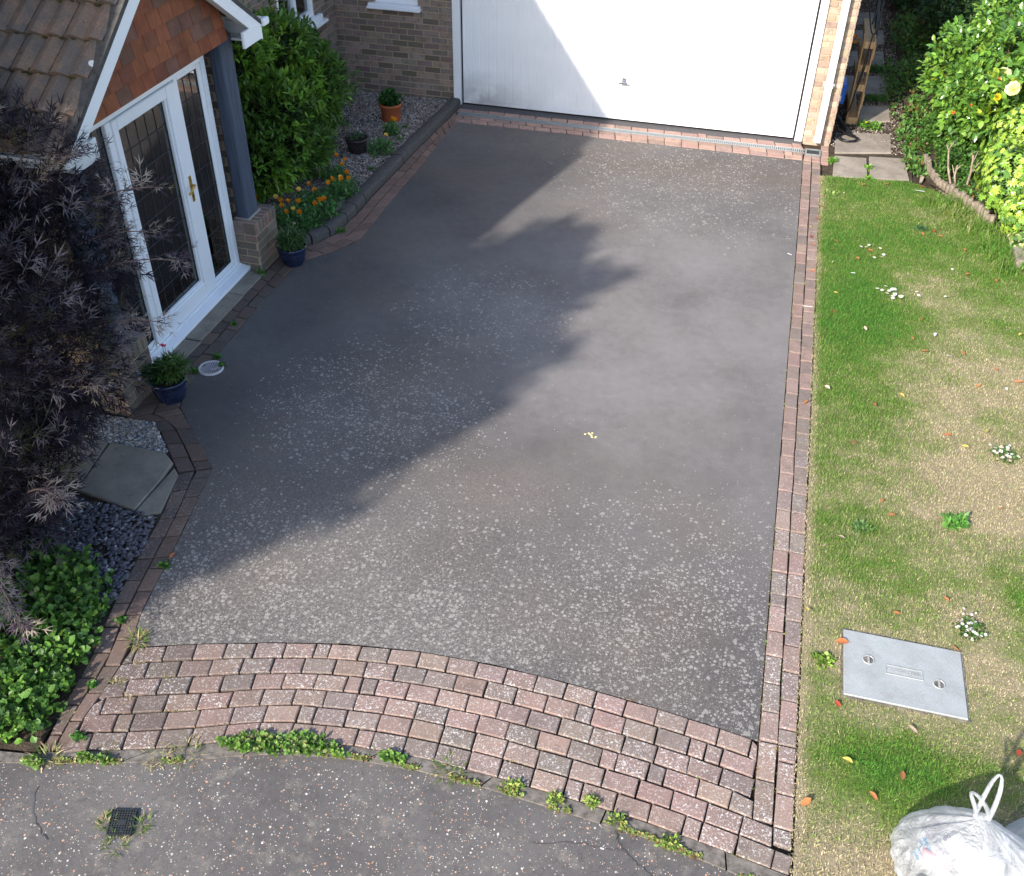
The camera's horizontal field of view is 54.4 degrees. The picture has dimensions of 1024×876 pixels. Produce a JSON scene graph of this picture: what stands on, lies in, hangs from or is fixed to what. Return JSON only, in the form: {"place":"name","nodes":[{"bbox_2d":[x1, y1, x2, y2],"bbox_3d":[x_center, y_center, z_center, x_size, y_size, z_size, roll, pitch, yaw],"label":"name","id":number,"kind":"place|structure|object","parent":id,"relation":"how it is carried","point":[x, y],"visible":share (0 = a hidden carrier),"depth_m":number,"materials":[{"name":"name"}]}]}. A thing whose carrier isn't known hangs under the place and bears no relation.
{"place":"outdoors","nodes":[
{"label":"outdoors","id":0,"kind":"place"},
{"bbox_2d":[66,412,167,453],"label":"porch gravel","id":1,"kind":"structure","parent":0,"point":[140,432],"depth_m":7.62,"materials":[{"name":"grey gravel"}]},
{"bbox_2d":[253,89,447,236],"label":"gravel","id":2,"kind":"structure","parent":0,"point":[418,122],"depth_m":12.23,"materials":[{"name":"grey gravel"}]},
{"bbox_2d":[273,194,308,230],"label":"poppy plant","id":3,"kind":"object","parent":2,"relation":"on","point":[280,216],"visible":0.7,"depth_m":10.25,"materials":[{"name":"green plant"}]},
{"bbox_2d":[231,0,359,203],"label":"evergreen shrub","id":4,"kind":"object","parent":2,"relation":"on","point":[285,77],"visible":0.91,"depth_m":10.48,"materials":[{"name":"green plant"}]},
{"bbox_2d":[284,206,323,233],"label":"poppy plant","id":5,"kind":"object","parent":2,"relation":"on","point":[307,224],"visible":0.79,"depth_m":10.14,"materials":[{"name":"green plant"}]},
{"bbox_2d":[290,181,335,213],"bbox_3d":[-2.089,-2.557,10.558,0.474,0.316,0.473,23,44,25],"label":"poppy plant","id":6,"kind":"object","parent":2,"relation":"on","point":[311,196],"visible":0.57,"depth_m":10.55,"materials":[{"name":"green plant"}]},
{"bbox_2d":[301,196,343,224],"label":"poppy plant","id":7,"kind":"object","parent":2,"relation":"on","point":[318,209],"visible":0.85,"depth_m":10.33,"materials":[{"name":"green plant"}]},
{"bbox_2d":[321,153,352,182],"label":"poppy plant","id":8,"kind":"object","parent":2,"relation":"on","point":[334,173],"visible":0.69,"depth_m":11.08,"materials":[{"name":"green plant"}]},
{"bbox_2d":[317,169,361,201],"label":"poppy plant","id":9,"kind":"object","parent":2,"relation":"on","point":[336,186],"visible":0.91,"depth_m":10.76,"materials":[{"name":"green plant"}]},
{"bbox_2d":[345,131,367,154],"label":"potted plant","id":10,"kind":"object","parent":2,"relation":"on","point":[356,141],"visible":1,"depth_m":11.66,"materials":[{"name":"green plant"}]},
{"bbox_2d":[367,133,396,157],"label":"poppy plant","id":11,"kind":"object","parent":2,"relation":"on","point":[378,144],"visible":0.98,"depth_m":11.71,"materials":[{"name":"green plant"}]},
{"bbox_2d":[376,87,403,122],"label":"potted plant","id":12,"kind":"object","parent":2,"relation":"on","point":[390,103],"visible":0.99,"depth_m":12.38,"materials":[{"name":"green plant"}]},
{"bbox_2d":[381,116,400,137],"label":"poppy plant","id":13,"kind":"object","parent":2,"relation":"on","point":[391,129],"visible":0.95,"depth_m":12.12,"materials":[{"name":"green plant"}]},
{"bbox_2d":[0,754,737,875],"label":"pavement","id":14,"kind":"structure","parent":0,"point":[279,815],"depth_m":5.15,"materials":[{"name":"grey asphalt"}]},
{"bbox_2d":[106,809,137,835],"bbox_3d":[-2.015,1.990,5.151,0.130,0.036,0.148,-1,39,-3],"label":"square drain grate","id":15,"kind":"object","parent":14,"relation":"on","point":[125,817],"visible":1,"depth_m":5.14,"materials":[{"name":"metal"}]},
{"bbox_2d":[126,810,152,835],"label":"grass tuft","id":16,"kind":"object","parent":14,"relation":"on","point":[149,815],"visible":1,"depth_m":5.14,"materials":[{"name":"green plant"}]},
{"bbox_2d":[43,109,828,875],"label":"block paving","id":17,"kind":"structure","parent":0,"point":[275,687],"depth_m":5.75,"materials":[{"name":"red brick"}]},
{"bbox_2d":[69,730,86,742],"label":"weed","id":18,"kind":"object","parent":17,"relation":"on","point":[76,735],"visible":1,"depth_m":5.51,"materials":[{"name":"green plant"}]},
{"bbox_2d":[108,615,129,627],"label":"weed","id":19,"kind":"object","parent":17,"relation":"on","point":[121,618],"visible":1,"depth_m":6.17,"materials":[{"name":"green plant"}]},
{"bbox_2d":[137,343,193,404],"bbox_3d":[-2.705,-0.512,7.888,0.392,0.440,0.391,10,40,11],"label":"potted plant","id":20,"kind":"object","parent":17,"relation":"on","point":[167,376],"visible":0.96,"depth_m":7.82,"materials":[{"name":"green plant"}]},
{"bbox_2d":[271,222,306,266],"bbox_3d":[-2.142,-1.865,9.609,0.384,0.415,0.425,10,40,11],"label":"potted plant","id":21,"kind":"object","parent":17,"relation":"on","point":[291,246],"visible":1,"depth_m":9.57,"materials":[{"name":"green plant"}]},
{"bbox_2d":[53,160,820,875],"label":"moss","id":22,"kind":"object","parent":17,"relation":"on","point":[683,850],"visible":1,"depth_m":5.40,"materials":[{"name":"green plant"}]},
{"bbox_2d":[457,111,804,154],"bbox_3d":[1.422,-3.817,12.466,4.370,0.038,0.106,10,40,11],"label":"channel drain","id":23,"kind":"object","parent":17,"relation":"in","point":[631,132],"visible":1,"depth_m":12.45,"materials":[{"name":"metal"}]},
{"bbox_2d":[805,148,820,156],"bbox_3d":[3.622,-3.424,12.010,0.180,0.050,0.170,10,40,11],"label":"gully","id":24,"kind":"object","parent":17,"relation":"in","point":[812,152],"visible":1,"depth_m":11.99,"materials":[{"name":"metal"}]},
{"bbox_2d":[133,122,802,740],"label":"driveway","id":25,"kind":"structure","parent":0,"point":[435,374],"depth_m":7.72,"materials":[{"name":"grey asphalt"}]},
{"bbox_2d":[198,360,223,375],"bbox_3d":[-2.511,-0.580,8.324,0.210,0.026,0.210,10,40,11],"label":"round drain cover","id":26,"kind":"object","parent":25,"relation":"on","point":[210,368],"visible":1,"depth_m":8.31,"materials":[{"name":"plastic"}]},
{"bbox_2d":[0,0,1007,875],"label":"ground","id":27,"kind":"structure","parent":0,"point":[822,174],"depth_m":5.91,"materials":[{"name":"soil"}]},
{"bbox_2d":[0,403,177,751],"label":"soil bed","id":28,"kind":"object","parent":27,"relation":"on","point":[27,745],"visible":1,"depth_m":6.12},
{"bbox_2d":[0,523,114,744],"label":"ground cover","id":29,"kind":"object","parent":28,"relation":"on","point":[39,686],"visible":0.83,"depth_m":6.00,"materials":[{"name":"green plant"}]},
{"bbox_2d":[35,434,108,489],"bbox_3d":[-3.376,0.148,7.415,0.695,0.044,0.570,10,40,11],"label":"concrete flagstone","id":30,"kind":"object","parent":28,"relation":"on","point":[103,446],"visible":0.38,"depth_m":7.34,"materials":[{"name":"grey concrete"}]},
{"bbox_2d":[6,496,156,603],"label":"slate chippings","id":31,"kind":"object","parent":28,"relation":"on","point":[116,520],"visible":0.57,"depth_m":6.76,"materials":[{"name":"gravel"}]},
{"bbox_2d":[0,69,197,646],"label":"maple","id":32,"kind":"object","parent":28,"relation":"on","point":[27,433],"visible":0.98,"depth_m":6.34,"materials":[{"name":"purple plant"}]},
{"bbox_2d":[78,442,172,510],"bbox_3d":[-2.826,0.283,7.254,0.585,0.048,0.620,10,40,11],"label":"concrete flagstone","id":33,"kind":"object","parent":28,"relation":"on","point":[131,478],"visible":0.97,"depth_m":7.23,"materials":[{"name":"grey concrete"}]},
{"bbox_2d":[137,469,177,516],"bbox_3d":[-2.482,0.400,7.121,0.170,0.042,0.510,10,40,11],"label":"concrete flagstone","id":34,"kind":"object","parent":28,"relation":"on","point":[154,503],"visible":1,"depth_m":7.06,"materials":[{"name":"grey concrete"}]},
{"bbox_2d":[93,808,118,833],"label":"grass tuft","id":35,"kind":"object","parent":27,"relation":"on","point":[106,813],"visible":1,"depth_m":5.15,"materials":[{"name":"green plant"}]},
{"bbox_2d":[101,829,132,858],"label":"grass tuft","id":36,"kind":"object","parent":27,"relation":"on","point":[107,841],"visible":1,"depth_m":5.06,"materials":[{"name":"green plant"}]},
{"bbox_2d":[121,625,153,652],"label":"grass tuft","id":37,"kind":"object","parent":27,"relation":"on","point":[136,636],"visible":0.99,"depth_m":6.07,"materials":[{"name":"green plant"}]},
{"bbox_2d":[171,339,200,357],"bbox_3d":[-2.803,-0.752,8.552,0.175,0.042,0.267,10,40,11],"label":"stone step","id":38,"kind":"object","parent":27,"relation":"on","point":[187,347],"visible":0.71,"depth_m":8.55,"materials":[{"name":"stone"}]},
{"bbox_2d":[185,293,242,341],"bbox_3d":[-2.668,-1.080,8.959,0.175,0.048,0.787,10,40,11],"label":"stone step","id":39,"kind":"object","parent":27,"relation":"on","point":[214,316],"visible":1,"depth_m":8.92,"materials":[{"name":"stone"}]},
{"bbox_2d":[228,271,262,295],"bbox_3d":[-2.512,-1.452,9.430,0.175,0.045,0.427,10,40,11],"label":"stone step","id":40,"kind":"object","parent":27,"relation":"on","point":[248,280],"visible":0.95,"depth_m":9.40,"materials":[{"name":"stone"}]},
{"bbox_2d":[300,97,460,245],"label":"raised kerb","id":41,"kind":"structure","parent":27,"relation":"on","point":[376,181],"depth_m":11.17,"materials":[{"name":"grey concrete"}]},
{"bbox_2d":[0,739,785,875],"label":"kerb","id":42,"kind":"structure","parent":27,"relation":"on","point":[716,858],"depth_m":5.38,"materials":[{"name":"concrete"}]},
{"bbox_2d":[19,753,45,769],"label":"weed clump","id":43,"kind":"object","parent":42,"relation":"on","point":[32,761],"visible":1,"depth_m":5.39,"materials":[{"name":"green plant"}]},
{"bbox_2d":[26,740,66,772],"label":"grass tuft","id":44,"kind":"object","parent":42,"relation":"on","point":[44,751],"visible":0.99,"depth_m":5.44,"materials":[{"name":"green plant"}]},
{"bbox_2d":[75,750,97,765],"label":"weed clump","id":45,"kind":"object","parent":42,"relation":"on","point":[86,756],"visible":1,"depth_m":5.42,"materials":[{"name":"green plant"}]},
{"bbox_2d":[96,753,114,766],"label":"weed clump","id":46,"kind":"object","parent":42,"relation":"on","point":[105,759],"visible":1,"depth_m":5.41,"materials":[{"name":"green plant"}]},
{"bbox_2d":[140,742,174,770],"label":"grass tuft","id":47,"kind":"object","parent":42,"relation":"on","point":[151,766],"visible":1,"depth_m":5.44,"materials":[{"name":"green plant"}]},
{"bbox_2d":[166,733,207,770],"bbox_3d":[-1.768,1.727,5.465,0.248,0.110,0.217,-28,47,-31],"label":"grass tuft","id":48,"kind":"object","parent":42,"relation":"on","point":[181,747],"visible":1,"depth_m":5.46,"materials":[{"name":"green plant"}]},
{"bbox_2d":[214,736,254,752],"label":"weed clump","id":49,"kind":"object","parent":42,"relation":"on","point":[230,742],"visible":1,"depth_m":5.49,"materials":[{"name":"green plant"}]},
{"bbox_2d":[231,729,300,756],"bbox_3d":[-1.358,1.682,5.508,0.425,0.082,0.154,10,40,11],"label":"weed clump","id":50,"kind":"object","parent":42,"relation":"on","point":[266,744],"visible":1,"depth_m":5.49,"materials":[{"name":"green plant"}]},
{"bbox_2d":[278,729,350,756],"bbox_3d":[-1.085,1.687,5.494,0.427,0.082,0.164,10,40,11],"label":"weed clump","id":51,"kind":"object","parent":42,"relation":"on","point":[312,744],"visible":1,"depth_m":5.49,"materials":[{"name":"green plant"}]},
{"bbox_2d":[376,747,407,763],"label":"weed clump","id":52,"kind":"object","parent":42,"relation":"on","point":[386,757],"visible":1,"depth_m":5.44,"materials":[{"name":"green plant"}]},
{"bbox_2d":[429,746,468,787],"bbox_3d":[-0.343,1.791,5.410,0.255,0.124,0.244,-19,43,-23],"label":"grass tuft","id":53,"kind":"object","parent":42,"relation":"on","point":[440,765],"visible":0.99,"depth_m":5.39,"materials":[{"name":"green plant"}]},
{"bbox_2d":[503,777,525,793],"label":"weed","id":54,"kind":"object","parent":42,"relation":"on","point":[515,784],"visible":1,"depth_m":5.32,"materials":[{"name":"green plant"}]},
{"bbox_2d":[545,790,566,806],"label":"weed","id":55,"kind":"object","parent":42,"relation":"on","point":[557,795],"visible":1,"depth_m":5.26,"materials":[{"name":"green plant"}]},
{"bbox_2d":[581,790,600,809],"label":"weed","id":56,"kind":"object","parent":42,"relation":"on","point":[591,798],"visible":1,"depth_m":5.25,"materials":[{"name":"green plant"}]},
{"bbox_2d":[603,810,630,840],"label":"weed","id":57,"kind":"object","parent":42,"relation":"on","point":[620,818],"visible":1,"depth_m":5.17,"materials":[{"name":"green plant"}]},
{"bbox_2d":[654,833,681,852],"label":"weed","id":58,"kind":"object","parent":42,"relation":"on","point":[671,839],"visible":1,"depth_m":5.07,"materials":[{"name":"green plant"}]},
{"bbox_2d":[0,0,860,385],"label":"brick house","id":59,"kind":"structure","parent":27,"relation":"on","point":[764,66],"depth_m":12.28,"materials":[{"name":"brick"}]},
{"bbox_2d":[0,0,279,416],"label":"porch","id":60,"kind":"object","parent":59,"relation":"attached to","point":[153,84],"visible":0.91,"depth_m":7.90,"materials":[{"name":"plastic"}]},
{"bbox_2d":[108,80,214,338],"bbox_3d":[-2.840,-1.855,8.237,0.134,1.885,0.923,10,40,11],"label":"door","id":61,"kind":"structure","parent":60,"relation":"in","point":[166,94],"depth_m":8.30,"materials":[{"name":"white plastic"}]},
{"bbox_2d":[276,0,328,27],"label":"window","id":62,"kind":"structure","parent":59,"relation":"in","point":[302,6],"depth_m":12.08,"materials":[{"name":"white plastic"}]},
{"bbox_2d":[366,0,421,12],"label":"window","id":63,"kind":"structure","parent":59,"relation":"in","point":[412,6],"depth_m":12.52,"materials":[{"name":"white plastic"}]},
{"bbox_2d":[462,0,818,137],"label":"garage door","id":64,"kind":"structure","parent":59,"relation":"in","point":[727,65],"depth_m":12.22,"materials":[{"name":"paint"}]},
{"bbox_2d":[839,76,846,103],"bbox_3d":[4.144,-4.377,12.550,0.106,0.255,0.320,10,40,11],"label":"blue holder","id":65,"kind":"object","parent":59,"relation":"attached to","point":[844,89],"visible":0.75,"depth_m":12.43,"materials":[{"name":"plastic"}]},
{"bbox_2d":[842,0,883,119],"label":"hanging cable","id":66,"kind":"object","parent":59,"relation":"hanging from","point":[876,19],"visible":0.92,"depth_m":12.39,"materials":[{"name":"black plastic"}]},
{"bbox_2d":[458,103,801,144],"bbox_3d":[1.389,-3.986,12.678,4.480,0.036,0.180,10,40,11],"label":"threshold","id":67,"kind":"object","parent":27,"relation":"on","point":[647,126],"visible":0.58,"depth_m":12.65,"materials":[{"name":"concrete"}]},
{"bbox_2d":[878,0,1005,201],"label":"border ground cover","id":68,"kind":"object","parent":27,"relation":"on","point":[912,32],"visible":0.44,"depth_m":13.58,"materials":[{"name":"green plant"}]},
{"bbox_2d":[828,0,912,181],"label":"side path","id":69,"kind":"structure","parent":0,"point":[832,152],"depth_m":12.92,"materials":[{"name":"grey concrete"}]},
{"bbox_2d":[836,115,858,141],"bbox_3d":[4.114,-3.874,12.494,0.255,0.078,0.748,-4,39,-6],"label":"pressure hose","id":70,"kind":"object","parent":69,"relation":"on","point":[841,123],"visible":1,"depth_m":12.40,"materials":[{"name":"black plastic"}]},
{"bbox_2d":[832,156,866,178],"bbox_3d":[3.960,-3.162,11.697,0.390,0.043,0.650,10,40,11],"label":"flagstone","id":71,"kind":"object","parent":69,"relation":"on","point":[848,167],"visible":0.95,"depth_m":11.66,"materials":[{"name":"stone"}]},
{"bbox_2d":[845,18,875,123],"bbox_3d":[4.474,-4.722,12.800,0.160,1.050,1.000,10,40,11],"label":"wooden pallet","id":72,"kind":"object","parent":69,"relation":"on","point":[851,116],"visible":0.94,"depth_m":12.55,"materials":[{"name":"brown wood"}]},
{"bbox_2d":[834,132,890,153],"bbox_3d":[4.316,-3.611,12.264,0.675,0.043,0.810,10,40,11],"label":"flagstone","id":73,"kind":"object","parent":69,"relation":"on","point":[860,147],"visible":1,"depth_m":12.21,"materials":[{"name":"stone"}]},
{"bbox_2d":[847,51,883,65],"bbox_3d":[5.224,-5.615,14.778,0.550,0.049,0.810,10,40,11],"label":"flagstone","id":74,"kind":"object","parent":69,"relation":"on","point":[877,58],"visible":0.33,"depth_m":14.77,"materials":[{"name":"concrete"}]},
{"bbox_2d":[846,76,886,94],"bbox_3d":[4.932,-4.904,13.889,0.555,0.044,0.880,10,40,11],"label":"flagstone","id":75,"kind":"object","parent":69,"relation":"on","point":[873,83],"visible":0.43,"depth_m":13.86,"materials":[{"name":"stone"}]},
{"bbox_2d":[852,30,883,44],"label":"flagstone","id":76,"kind":"object","parent":69,"relation":"on","point":[880,37],"visible":0.38,"depth_m":15.56,"materials":[{"name":"concrete"}]},
{"bbox_2d":[856,12,881,24],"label":"flagstone","id":77,"kind":"object","parent":69,"relation":"on","point":[861,16],"visible":0.33,"depth_m":16.38,"materials":[{"name":"concrete"}]},
{"bbox_2d":[856,119,882,130],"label":"weed clump","id":78,"kind":"object","parent":69,"relation":"on","point":[869,124],"visible":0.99,"depth_m":12.64,"materials":[{"name":"green plant"}]},
{"bbox_2d":[857,106,889,121],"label":"flagstone","id":79,"kind":"object","parent":69,"relation":"on","point":[870,115],"visible":0.71,"depth_m":13.02,"materials":[{"name":"stone"}]},
{"bbox_2d":[864,93,887,102],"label":"weed clump","id":80,"kind":"object","parent":69,"relation":"on","point":[878,98],"visible":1,"depth_m":13.40,"materials":[{"name":"green plant"}]},
{"bbox_2d":[869,63,892,74],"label":"weed clump","id":81,"kind":"object","parent":69,"relation":"on","point":[874,67],"visible":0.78,"depth_m":14.32,"materials":[{"name":"green plant"}]},
{"bbox_2d":[869,156,908,182],"bbox_3d":[4.410,-3.139,11.678,0.435,0.042,0.700,10,40,11],"label":"flagstone","id":82,"kind":"object","parent":69,"relation":"on","point":[889,168],"visible":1,"depth_m":11.64,"materials":[{"name":"stone"}]},
{"bbox_2d":[788,175,1023,875],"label":"lawn","id":83,"kind":"structure","parent":0,"point":[810,861],"depth_m":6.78,"materials":[{"name":"green plant"}]},
{"bbox_2d":[810,651,837,669],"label":"weed clump","id":84,"kind":"object","parent":83,"relation":"on","point":[829,662],"visible":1,"depth_m":5.99,"materials":[{"name":"green plant"}]},
{"bbox_2d":[852,518,874,535],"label":"rosette weed","id":85,"kind":"object","parent":83,"relation":"on","point":[861,528],"visible":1,"depth_m":6.90,"materials":[{"name":"green plant"}]},
{"bbox_2d":[841,628,970,723],"bbox_3d":[2.328,1.410,5.944,0.714,0.059,0.529,10,40,11],"label":"manhole cover","id":86,"kind":"object","parent":83,"relation":"on","point":[904,674],"visible":1,"depth_m":5.91,"materials":[{"name":"metal"}]},
{"bbox_2d":[939,511,970,531],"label":"thistle weed","id":87,"kind":"object","parent":83,"relation":"on","point":[958,520],"visible":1,"depth_m":6.93,"materials":[{"name":"green plant"}]},
{"bbox_2d":[890,774,1023,875],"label":"rubbish bag","id":88,"kind":"object","parent":83,"relation":"on","point":[940,841],"visible":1,"depth_m":4.71,"materials":[{"name":"white plastic"}]},
{"bbox_2d":[951,607,988,642],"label":"white flowered plant","id":89,"kind":"object","parent":83,"relation":"on","point":[975,632],"visible":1,"depth_m":6.19,"materials":[{"name":"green plant"}]},
{"bbox_2d":[921,188,1023,276],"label":"coarse grass","id":90,"kind":"structure","parent":83,"relation":"on","point":[987,229],"depth_m":10.33,"materials":[{"name":"green plant"}]},
{"bbox_2d":[989,444,1019,464],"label":"white flowered plant","id":91,"kind":"object","parent":83,"relation":"on","point":[1002,450],"visible":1,"depth_m":7.53,"materials":[{"name":"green plant"}]},
{"bbox_2d":[1005,817,1023,839],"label":"rubbish bag","id":92,"kind":"object","parent":83,"relation":"on","point":[1016,827],"visible":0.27,"depth_m":4.94,"materials":[{"name":"white plastic"}]},
{"bbox_2d":[891,0,1019,244],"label":"shrub bed","id":93,"kind":"object","parent":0,"point":[932,155],"visible":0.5,"depth_m":13.11,"materials":[{"name":"soil"}]},
{"bbox_2d":[889,0,974,14],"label":"garden shrub","id":94,"kind":"object","parent":93,"relation":"on","point":[903,4],"visible":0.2,"depth_m":16.54,"materials":[{"name":"green plant"}]},
{"bbox_2d":[946,141,954,183],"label":"pruned stem","id":95,"kind":"object","parent":93,"relation":"on","point":[948,171],"visible":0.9,"depth_m":11.27,"materials":[{"name":"beige plant"}]},
{"bbox_2d":[919,108,986,187],"bbox_3d":[5.243,-3.503,11.860,0.694,0.373,2.105,-1,39,-2],"label":"shrub","id":96,"kind":"object","parent":93,"relation":"on","point":[941,143],"visible":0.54,"depth_m":11.55,"materials":[{"name":"green plant"}]},
{"bbox_2d":[923,154,995,226],"bbox_3d":[4.887,-2.774,11.111,0.202,0.172,1.704,-3,39,-5],"label":"log roll edging","id":97,"kind":"object","parent":93,"relation":"on","point":[945,186],"visible":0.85,"depth_m":10.97,"materials":[{"name":"brown wood"}]},
{"bbox_2d":[913,0,1015,57],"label":"garden shrub","id":98,"kind":"object","parent":93,"relation":"on","point":[932,9],"visible":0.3,"depth_m":14.46,"materials":[{"name":"green plant"}]},
{"bbox_2d":[916,0,1023,154],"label":"rose bush","id":99,"kind":"object","parent":93,"relation":"on","point":[980,87],"visible":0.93,"depth_m":11.68,"materials":[{"name":"green plant"}]},
{"bbox_2d":[965,151,979,187],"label":"pruned stem","id":100,"kind":"object","parent":93,"relation":"on","point":[971,170],"visible":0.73,"depth_m":11.03,"materials":[{"name":"beige plant"}]},
{"bbox_2d":[973,97,1023,233],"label":"ivy bush","id":101,"kind":"object","parent":93,"relation":"on","point":[1003,191],"visible":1,"depth_m":10.31,"materials":[{"name":"green plant"}]},
{"bbox_2d":[1007,224,1023,255],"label":"variegated ivy","id":102,"kind":"object","parent":93,"relation":"on","point":[1016,236],"visible":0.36,"depth_m":10.03,"materials":[{"name":"green plant"}]},
{"bbox_2d":[1011,247,1023,268],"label":"kerb stone","id":103,"kind":"object","parent":93,"relation":"on","point":[1020,259],"visible":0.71,"depth_m":9.88,"materials":[{"name":"concrete"}]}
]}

